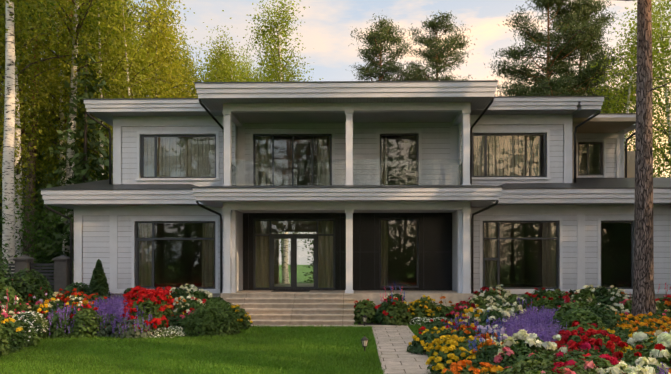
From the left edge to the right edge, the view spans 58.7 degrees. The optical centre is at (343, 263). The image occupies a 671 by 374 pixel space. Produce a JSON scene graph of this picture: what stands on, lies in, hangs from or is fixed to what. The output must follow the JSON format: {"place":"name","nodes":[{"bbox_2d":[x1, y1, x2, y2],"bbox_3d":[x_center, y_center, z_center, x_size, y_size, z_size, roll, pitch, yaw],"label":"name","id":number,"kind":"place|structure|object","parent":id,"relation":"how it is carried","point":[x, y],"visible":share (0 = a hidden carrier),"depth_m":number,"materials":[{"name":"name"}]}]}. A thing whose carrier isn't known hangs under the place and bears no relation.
{"place":"outdoors","nodes":[
{"label":"outdoors","id":0,"kind":"place"},
{"bbox_2d":[52,321,408,338],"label":"flower bed soil","id":1,"kind":"structure","parent":0,"point":[370,323],"depth_m":18.34,"materials":[{"name":"brown soil"}]},
{"bbox_2d":[0,248,670,373],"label":"shrubs","id":2,"kind":"object","parent":1,"relation":"on","point":[216,315],"visible":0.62,"depth_m":15.00,"materials":[{"name":"green plant"}]},
{"bbox_2d":[0,279,670,373],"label":"flowers","id":3,"kind":"object","parent":1,"relation":"on","point":[527,322],"visible":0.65,"depth_m":13.07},
{"bbox_2d":[617,0,670,315],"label":"pine","id":4,"kind":"object","parent":1,"relation":"on","point":[643,299],"visible":0.92,"depth_m":16.75,"materials":[{"name":"brown plant"}]},
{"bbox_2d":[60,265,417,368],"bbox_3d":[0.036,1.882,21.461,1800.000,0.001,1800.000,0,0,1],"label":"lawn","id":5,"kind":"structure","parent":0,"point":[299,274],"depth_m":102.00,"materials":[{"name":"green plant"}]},
{"bbox_2d":[2,255,73,297],"bbox_3d":[-12.400,0.782,21.808,4.860,2.200,0.540,0,0,1],"label":"slat fence","id":6,"kind":"object","parent":5,"relation":"on","point":[61,270],"visible":0.33,"depth_m":21.58,"materials":[{"name":"grey"}]},
{"bbox_2d":[0,324,424,373],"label":"lawn grass","id":7,"kind":"structure","parent":5,"relation":"on","point":[335,349],"depth_m":11.98,"materials":[{"name":"green plant"}]},
{"bbox_2d":[226,293,407,327],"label":"entrance steps","id":8,"kind":"structure","parent":5,"relation":"on","point":[270,312],"depth_m":18.67,"materials":[{"name":"stone"}]},
{"bbox_2d":[0,0,635,292],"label":"trees","id":9,"kind":"object","parent":5,"relation":"on","point":[82,169],"visible":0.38,"depth_m":41.79,"materials":[{"name":"green plant"}]},
{"bbox_2d":[0,0,670,285],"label":"forest trunks","id":10,"kind":"object","parent":5,"relation":"on","point":[9,140],"visible":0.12,"depth_m":27.37,"materials":[{"name":"plant"}]},
{"bbox_2d":[0,0,670,285],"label":"trees","id":11,"kind":"object","parent":10,"relation":"attached to","point":[178,68],"visible":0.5,"depth_m":31.27,"materials":[{"name":"green plant"}]},
{"bbox_2d":[40,80,670,316],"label":"house","id":12,"kind":"structure","parent":5,"relation":"on","point":[456,191],"depth_m":21.56,"materials":[{"name":"wood"}]},
{"bbox_2d":[362,314,366,325],"bbox_3d":[0.621,1.690,17.699,0.165,0.385,0.190,0,0,1],"label":"path lantern","id":13,"kind":"object","parent":5,"relation":"on","point":[364,317],"visible":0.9,"depth_m":17.66,"materials":[{"name":"grey metal"}]},
{"bbox_2d":[361,335,367,351],"bbox_3d":[0.436,1.690,12.451,0.165,0.385,0.190,0,0,1],"label":"path lantern","id":14,"kind":"object","parent":5,"relation":"on","point":[364,340],"visible":0.94,"depth_m":12.41,"materials":[{"name":"grey metal"}]},
{"bbox_2d":[1,0,670,264],"label":"sky","id":15,"kind":"structure","parent":0,"point":[328,25],"materials":[{"name":"white"}]},
{"bbox_2d":[372,327,439,373],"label":"garden path","id":16,"kind":"structure","parent":0,"point":[392,346],"depth_m":12.34,"materials":[{"name":"beige stone"}]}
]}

